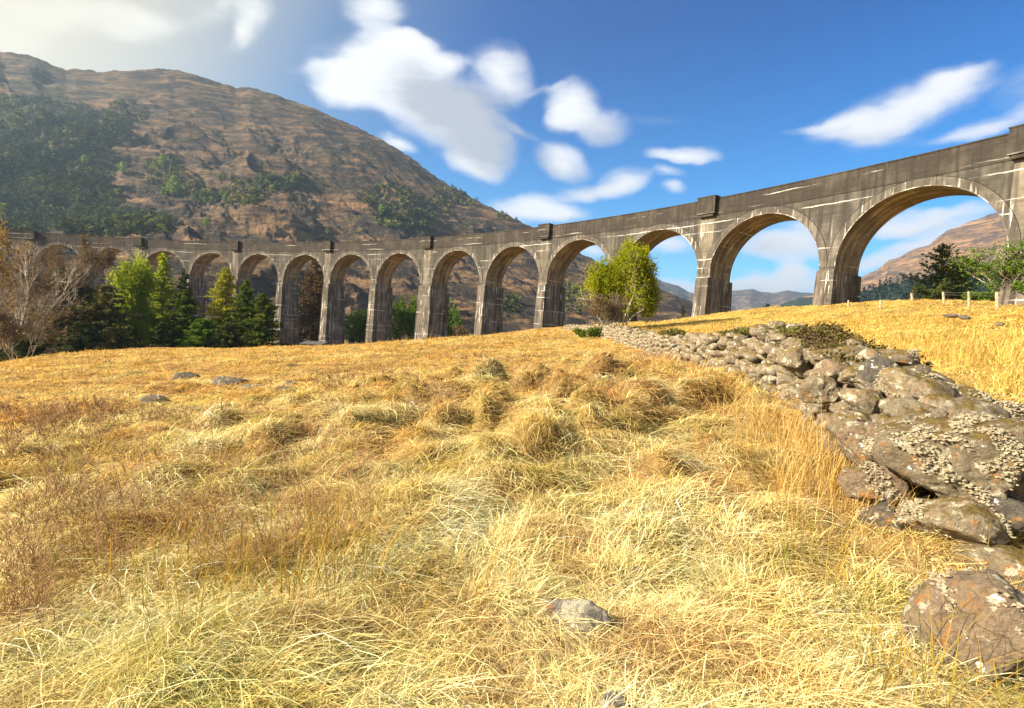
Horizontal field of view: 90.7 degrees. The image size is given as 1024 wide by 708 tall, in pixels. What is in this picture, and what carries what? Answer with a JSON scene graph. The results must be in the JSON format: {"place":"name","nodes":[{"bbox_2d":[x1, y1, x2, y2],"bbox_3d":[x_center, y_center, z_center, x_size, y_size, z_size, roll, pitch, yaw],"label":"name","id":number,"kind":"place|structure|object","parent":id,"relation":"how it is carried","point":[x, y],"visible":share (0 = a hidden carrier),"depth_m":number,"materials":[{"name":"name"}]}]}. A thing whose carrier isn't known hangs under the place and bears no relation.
{"place":"outdoors","nodes":[
{"label":"outdoors","id":0,"kind":"place"},
{"bbox_2d":[0,52,692,339],"bbox_3d":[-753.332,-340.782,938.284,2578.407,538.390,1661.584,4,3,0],"label":"hill","id":1,"kind":"structure","parent":0,"point":[207,130],"depth_m":800.86,"materials":[{"name":"plant"}]},
{"bbox_2d":[80,154,88,164],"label":"birch","id":2,"kind":"object","parent":1,"relation":"on","point":[84,158],"visible":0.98,"depth_m":716.10,"materials":[{"name":"green plant"}]},
{"bbox_2d":[115,161,127,173],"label":"birch","id":3,"kind":"object","parent":1,"relation":"on","point":[122,164],"visible":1,"depth_m":707.63,"materials":[{"name":"green plant"}]},
{"bbox_2d":[157,154,171,167],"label":"birch","id":4,"kind":"object","parent":1,"relation":"on","point":[163,159],"visible":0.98,"depth_m":739.54,"materials":[{"name":"green plant"}]},
{"bbox_2d":[161,175,184,196],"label":"birch","id":5,"kind":"object","parent":1,"relation":"on","point":[173,183],"visible":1,"depth_m":685.62,"materials":[{"name":"green plant"}]},
{"bbox_2d":[202,218,209,226],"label":"birch","id":6,"kind":"object","parent":1,"relation":"on","point":[206,220],"visible":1,"depth_m":520.60,"materials":[{"name":"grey plant"}]},
{"bbox_2d":[0,91,586,335],"bbox_3d":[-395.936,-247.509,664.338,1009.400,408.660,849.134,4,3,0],"label":"woodland","id":7,"kind":"object","parent":1,"relation":"on","point":[55,183],"visible":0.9,"depth_m":624.00,"materials":[{"name":"green plant"}]},
{"bbox_2d":[378,203,385,213],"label":"birch","id":8,"kind":"object","parent":1,"relation":"on","point":[381,206],"visible":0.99,"depth_m":738.47,"materials":[{"name":"green plant"}]},
{"bbox_2d":[0,298,1023,707],"bbox_3d":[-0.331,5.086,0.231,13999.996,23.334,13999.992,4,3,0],"label":"ground","id":9,"kind":"structure","parent":0,"point":[658,460],"depth_m":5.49,"materials":[{"name":"yellow plant"}]},
{"bbox_2d":[0,206,42,357],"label":"birch","id":10,"kind":"object","parent":9,"relation":"on","point":[2,245],"visible":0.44,"depth_m":73.38,"materials":[{"name":"brown plant"}]},
{"bbox_2d":[0,326,66,361],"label":"bush","id":11,"kind":"object","parent":9,"relation":"on","point":[21,348],"visible":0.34,"depth_m":65.43,"materials":[{"name":"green plant"}]},
{"bbox_2d":[0,290,73,359],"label":"bare shrub","id":12,"kind":"object","parent":9,"relation":"on","point":[9,333],"visible":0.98,"depth_m":61.13,"materials":[{"name":"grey plant"}]},
{"bbox_2d":[5,301,74,347],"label":"bare shrub","id":13,"kind":"object","parent":9,"relation":"on","point":[50,316],"visible":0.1,"depth_m":79.23,"materials":[{"name":"brown plant"}]},
{"bbox_2d":[0,243,86,323],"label":"bare tree","id":14,"kind":"object","parent":9,"relation":"on","point":[54,283],"visible":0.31,"depth_m":83.16,"materials":[{"name":"brown plant"}]},
{"bbox_2d":[0,235,102,335],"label":"birch","id":15,"kind":"object","parent":9,"relation":"on","point":[22,290],"visible":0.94,"depth_m":71.59,"materials":[{"name":"brown plant"}]},
{"bbox_2d":[10,266,98,345],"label":"bare tree","id":16,"kind":"object","parent":9,"relation":"on","point":[81,292],"visible":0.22,"depth_m":85.05,"materials":[{"name":"brown plant"}]},
{"bbox_2d":[39,239,69,322],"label":"bare tree","id":17,"kind":"object","parent":9,"relation":"on","point":[50,257],"visible":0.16,"depth_m":91.14,"materials":[{"name":"brown plant"}]},
{"bbox_2d":[51,321,109,352],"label":"bush","id":18,"kind":"object","parent":9,"relation":"on","point":[84,332],"visible":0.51,"depth_m":77.33,"materials":[{"name":"green plant"}]},
{"bbox_2d":[44,227,122,310],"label":"bare tree","id":19,"kind":"object","parent":9,"relation":"on","point":[107,257],"visible":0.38,"depth_m":87.78,"materials":[{"name":"brown plant"}]},
{"bbox_2d":[46,284,147,348],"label":"pine tree","id":20,"kind":"object","parent":9,"relation":"on","point":[104,317],"visible":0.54,"depth_m":83.02,"materials":[{"name":"green plant"}]},
{"bbox_2d":[78,327,144,351],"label":"bush","id":21,"kind":"object","parent":9,"relation":"on","point":[115,337],"visible":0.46,"depth_m":79.25,"materials":[{"name":"green plant"}]},
{"bbox_2d":[101,247,159,347],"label":"larch","id":22,"kind":"object","parent":9,"relation":"on","point":[135,294],"visible":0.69,"depth_m":92.81,"materials":[{"name":"green plant"}]},
{"bbox_2d":[137,394,170,404],"bbox_3d":[-8.019,1.117,11.331,0.608,0.382,0.712,4,3,0],"label":"rock","id":23,"kind":"object","parent":9,"relation":"on","point":[152,398],"visible":0.42,"depth_m":11.29,"materials":[{"name":"stone"}]},
{"bbox_2d":[139,322,175,347],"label":"conifer","id":24,"kind":"object","parent":9,"relation":"on","point":[160,337],"visible":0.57,"depth_m":83.78,"materials":[{"name":"green plant"}]},
{"bbox_2d":[144,253,177,343],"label":"larch","id":25,"kind":"object","parent":9,"relation":"on","point":[160,298],"visible":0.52,"depth_m":98.22,"materials":[{"name":"green plant"}]},
{"bbox_2d":[132,289,202,347],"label":"conifer","id":26,"kind":"object","parent":9,"relation":"on","point":[180,315],"visible":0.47,"depth_m":89.03,"materials":[{"name":"green plant"}]},
{"bbox_2d":[167,268,196,338],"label":"conifer","id":27,"kind":"object","parent":9,"relation":"on","point":[183,283],"visible":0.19,"depth_m":98.40,"materials":[{"name":"green plant"}]},
{"bbox_2d":[172,372,200,379],"bbox_3d":[-12.696,0.982,19.775,0.973,0.563,0.845,4,3,0],"label":"rock","id":28,"kind":"object","parent":9,"relation":"on","point":[180,375],"visible":0.42,"depth_m":19.49,"materials":[{"name":"stone"}]},
{"bbox_2d":[174,318,222,347],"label":"conifer","id":29,"kind":"object","parent":9,"relation":"on","point":[205,327],"visible":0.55,"depth_m":82.93,"materials":[{"name":"green plant"}]},
{"bbox_2d":[185,268,239,334],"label":"larch","id":30,"kind":"object","parent":9,"relation":"on","point":[221,300],"visible":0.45,"depth_m":93.27,"materials":[{"name":"green plant"}]},
{"bbox_2d":[198,323,258,347],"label":"bush","id":31,"kind":"object","parent":9,"relation":"on","point":[231,338],"visible":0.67,"depth_m":81.05,"materials":[{"name":"green plant"}]},
{"bbox_2d":[211,376,248,386],"bbox_3d":[-8.960,0.984,16.122,1.134,0.543,0.932,4,3,0],"label":"rock","id":32,"kind":"object","parent":9,"relation":"on","point":[222,380],"visible":0.59,"depth_m":15.88,"materials":[{"name":"stone"}]},
{"bbox_2d":[218,279,265,341],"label":"conifer","id":33,"kind":"object","parent":9,"relation":"on","point":[245,298],"visible":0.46,"depth_m":90.20,"materials":[{"name":"green plant"}]},
{"bbox_2d":[241,384,263,389],"bbox_3d":[-7.513,1.019,14.736,0.697,0.268,0.790,1,4,-45],"label":"rock","id":34,"kind":"object","parent":9,"relation":"on","point":[247,387],"visible":0.41,"depth_m":14.56,"materials":[{"name":"stone"}]},
{"bbox_2d":[238,292,292,346],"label":"conifer","id":35,"kind":"object","parent":9,"relation":"on","point":[259,331],"visible":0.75,"depth_m":88.34,"materials":[{"name":"green plant"}]},
{"bbox_2d":[273,386,295,390],"bbox_3d":[-5.748,0.971,12.778,0.636,0.331,0.610,3,3,-23],"label":"rock","id":36,"kind":"object","parent":9,"relation":"on","point":[280,387],"visible":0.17,"depth_m":12.72,"materials":[{"name":"stone"}]},
{"bbox_2d":[283,380,297,385],"bbox_3d":[-6.604,0.918,15.098,0.509,0.275,0.509,4,3,0],"label":"rock","id":37,"kind":"object","parent":9,"relation":"on","point":[289,382],"visible":0.32,"depth_m":14.95,"materials":[{"name":"stone"}]},
{"bbox_2d":[298,341,327,345],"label":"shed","id":38,"kind":"structure","parent":9,"relation":"on","point":[313,343],"depth_m":133.39,"materials":[{"name":"metal"}]},
{"bbox_2d":[297,258,349,344],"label":"bare deciduous tree","id":39,"kind":"object","parent":9,"relation":"on","point":[314,280],"visible":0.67,"depth_m":170.10,"materials":[{"name":"brown plant"}]},
{"bbox_2d":[0,350,681,635],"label":"bog myrtle","id":40,"kind":"object","parent":9,"relation":"on","point":[50,419],"visible":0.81,"depth_m":3.93,"materials":[{"name":"plant"}]},
{"bbox_2d":[345,308,367,342],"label":"bush","id":41,"kind":"object","parent":9,"relation":"on","point":[356,333],"visible":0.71,"depth_m":167.46,"materials":[{"name":"green plant"}]},
{"bbox_2d":[392,294,417,340],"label":"broadleaf tree","id":42,"kind":"object","parent":9,"relation":"on","point":[405,325],"visible":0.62,"depth_m":162.77,"materials":[{"name":"green plant"}]},
{"bbox_2d":[448,307,464,336],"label":"broadleaf tree","id":43,"kind":"object","parent":9,"relation":"on","point":[456,319],"visible":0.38,"depth_m":166.88,"materials":[{"name":"green plant"}]},
{"bbox_2d":[452,322,470,336],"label":"bare shrub","id":44,"kind":"object","parent":9,"relation":"on","point":[458,332],"visible":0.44,"depth_m":163.70,"materials":[{"name":"brown plant"}]},
{"bbox_2d":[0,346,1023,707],"bbox_3d":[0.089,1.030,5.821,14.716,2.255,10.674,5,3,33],"label":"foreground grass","id":45,"kind":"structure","parent":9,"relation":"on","point":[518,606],"depth_m":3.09,"materials":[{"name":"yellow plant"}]},
{"bbox_2d":[0,124,1023,345],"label":"viaduct","id":46,"kind":"object","parent":9,"relation":"on","point":[843,217],"visible":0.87,"depth_m":86.48,"materials":[{"name":"concrete"}]},
{"bbox_2d":[0,299,1023,413],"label":"distant grass","id":47,"kind":"structure","parent":9,"relation":"on","point":[512,347],"depth_m":31.68,"materials":[{"name":"yellow plant"}]},
{"bbox_2d":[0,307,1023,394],"bbox_3d":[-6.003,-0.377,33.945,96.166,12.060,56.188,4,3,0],"label":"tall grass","id":48,"kind":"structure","parent":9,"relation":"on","point":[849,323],"depth_m":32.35,"materials":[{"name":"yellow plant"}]},
{"bbox_2d":[2,419,1023,707],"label":"sedge","id":49,"kind":"object","parent":9,"relation":"on","point":[334,583],"visible":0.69,"depth_m":2.92,"materials":[{"name":"yellow plant"}]},
{"bbox_2d":[544,599,615,640],"bbox_3d":[0.359,1.477,2.690,0.387,0.378,0.286,4,3,0],"label":"rock","id":50,"kind":"object","parent":9,"relation":"on","point":[585,607],"visible":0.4,"depth_m":2.64,"materials":[{"name":"stone"}]},
{"bbox_2d":[572,325,602,337],"bbox_3d":[7.029,-1.861,44.361,2.555,1.547,4.184,3,3,-20],"label":"shrub","id":51,"kind":"object","parent":9,"relation":"on","point":[593,332],"visible":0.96,"depth_m":44.09,"materials":[{"name":"green plant"}]},
{"bbox_2d":[574,288,631,325],"bbox_3d":[8.648,-3.888,47.331,4.859,4.766,6.318,5,3,31],"label":"bare shrub","id":52,"kind":"object","parent":9,"relation":"on","point":[612,311],"visible":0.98,"depth_m":47.10,"materials":[{"name":"brown plant"}]},
{"bbox_2d":[594,689,635,707],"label":"rock","id":53,"kind":"object","parent":9,"relation":"on","point":[609,694],"visible":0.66,"depth_m":2.06,"materials":[{"name":"stone"}]},
{"bbox_2d":[571,234,669,326],"bbox_3d":[11.126,-6.986,53.316,10.333,10.742,8.716,6,3,41],"label":"birch","id":54,"kind":"object","parent":9,"relation":"on","point":[629,271],"visible":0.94,"depth_m":50.74,"materials":[{"name":"green plant"}]},
{"bbox_2d":[679,303,686,318],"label":"conifer","id":55,"kind":"object","parent":9,"relation":"on","point":[682,314],"visible":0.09,"depth_m":119.46,"materials":[{"name":"green plant"}]},
{"bbox_2d":[561,320,1023,544],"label":"drystone wall","id":56,"kind":"structure","parent":9,"relation":"on","point":[892,415],"depth_m":4.51,"materials":[{"name":"stone"}]},
{"bbox_2d":[623,344,1023,587],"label":"rushes","id":57,"kind":"object","parent":9,"relation":"on","point":[832,470],"visible":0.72,"depth_m":5.26,"materials":[{"name":"yellow plant"}]},
{"bbox_2d":[847,291,999,309],"bbox_3d":[38.476,-4.987,47.697,8.328,2.900,12.240,4,3,0],"label":"fence","id":58,"kind":"object","parent":9,"relation":"on","point":[997,305],"visible":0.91,"depth_m":44.66,"materials":[{"name":"beige wood"}]},
{"bbox_2d":[911,283,941,299],"bbox_3d":[48.667,-6.884,59.248,3.381,2.782,1.818,4,3,12],"label":"bush","id":59,"kind":"object","parent":9,"relation":"on","point":[918,289],"visible":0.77,"depth_m":59.27,"materials":[{"name":"green plant"}]},
{"bbox_2d":[860,265,999,301],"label":"conifer forest","id":60,"kind":"object","parent":9,"relation":"on","point":[886,292],"visible":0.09,"depth_m":650.99,"materials":[{"name":"green plant"}]},
{"bbox_2d":[899,242,973,299],"bbox_3d":[52.207,-9.330,62.213,7.213,8.398,7.171,2,3,-25],"label":"sparse tree","id":61,"kind":"object","parent":9,"relation":"on","point":[942,282],"visible":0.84,"depth_m":61.09,"materials":[{"name":"green plant"}]},
{"bbox_2d":[865,321,1023,403],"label":"tall grass","id":62,"kind":"structure","parent":9,"relation":"on","point":[1007,349],"depth_m":12.61,"materials":[{"name":"yellow plant"}]},
{"bbox_2d":[942,313,958,317],"bbox_3d":[23.502,-2.046,26.980,0.683,0.249,0.747,3,3,-25],"label":"rock","id":63,"kind":"object","parent":9,"relation":"on","point":[953,315],"visible":0.88,"depth_m":26.82,"materials":[{"name":"stone"}]},
{"bbox_2d":[928,255,982,300],"bbox_3d":[56.586,-8.354,64.063,7.601,8.150,5.039,2,3,-36],"label":"sparse tree","id":64,"kind":"object","parent":9,"relation":"on","point":[955,278],"visible":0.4,"depth_m":62.87,"materials":[{"name":"green plant"}]},
{"bbox_2d":[896,567,1023,689],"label":"rock","id":65,"kind":"object","parent":9,"relation":"on","point":[997,625],"visible":0.79,"depth_m":2.47,"materials":[{"name":"stone"}]},
{"bbox_2d":[958,315,971,319],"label":"rock","id":66,"kind":"object","parent":9,"relation":"on","point":[963,317],"visible":1,"depth_m":25.32,"materials":[{"name":"stone"}]},
{"bbox_2d":[961,288,994,301],"bbox_3d":[48.511,-5.926,51.977,3.681,1.685,2.670,5,3,27],"label":"bush","id":67,"kind":"object","parent":9,"relation":"on","point":[990,296],"visible":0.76,"depth_m":51.63,"materials":[{"name":"green plant"}]},
{"bbox_2d":[946,240,1023,292],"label":"sparse tree","id":68,"kind":"object","parent":9,"relation":"on","point":[1001,269],"visible":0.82,"depth_m":46.37,"materials":[{"name":"green plant"}]},
{"bbox_2d":[948,542,1023,590],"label":"rock","id":69,"kind":"object","parent":9,"relation":"on","point":[1006,560],"visible":0.63,"depth_m":3.32,"materials":[{"name":"stone"}]},
{"bbox_2d":[1009,280,1023,292],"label":"bush","id":70,"kind":"object","parent":9,"relation":"on","point":[1018,287],"visible":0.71,"depth_m":45.04,"materials":[{"name":"green plant"}]},
{"bbox_2d":[0,0,1023,293],"label":"sky","id":71,"kind":"structure","parent":0,"point":[554,112],"materials":[{"name":"blue"}]},
{"bbox_2d":[655,278,735,310],"bbox_3d":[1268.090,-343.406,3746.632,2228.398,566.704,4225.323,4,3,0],"label":"hill","id":72,"kind":"structure","parent":0,"point":[678,291],"depth_m":3416.04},
{"bbox_2d":[731,289,813,310],"bbox_3d":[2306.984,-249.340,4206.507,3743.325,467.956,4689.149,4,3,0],"label":"hill","id":73,"kind":"structure","parent":0,"point":[747,299],"depth_m":3622.00,"materials":[{"name":"grey"}]},
{"bbox_2d":[778,297,812,306],"bbox_3d":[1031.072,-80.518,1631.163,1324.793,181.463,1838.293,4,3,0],"label":"forested slope","id":74,"kind":"structure","parent":0,"point":[804,301],"depth_m":1524.57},
{"bbox_2d":[769,212,1006,306],"bbox_3d":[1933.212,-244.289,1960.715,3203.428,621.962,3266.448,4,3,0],"label":"hill","id":75,"kind":"structure","parent":0,"point":[988,231],"depth_m":1800.39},
{"bbox_2d":[860,272,1000,301],"bbox_3d":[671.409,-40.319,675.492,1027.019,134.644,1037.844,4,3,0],"label":"forested slope","id":76,"kind":"structure","parent":0,"point":[897,296],"depth_m":651.60,"materials":[{"name":"green plant"}]}
]}

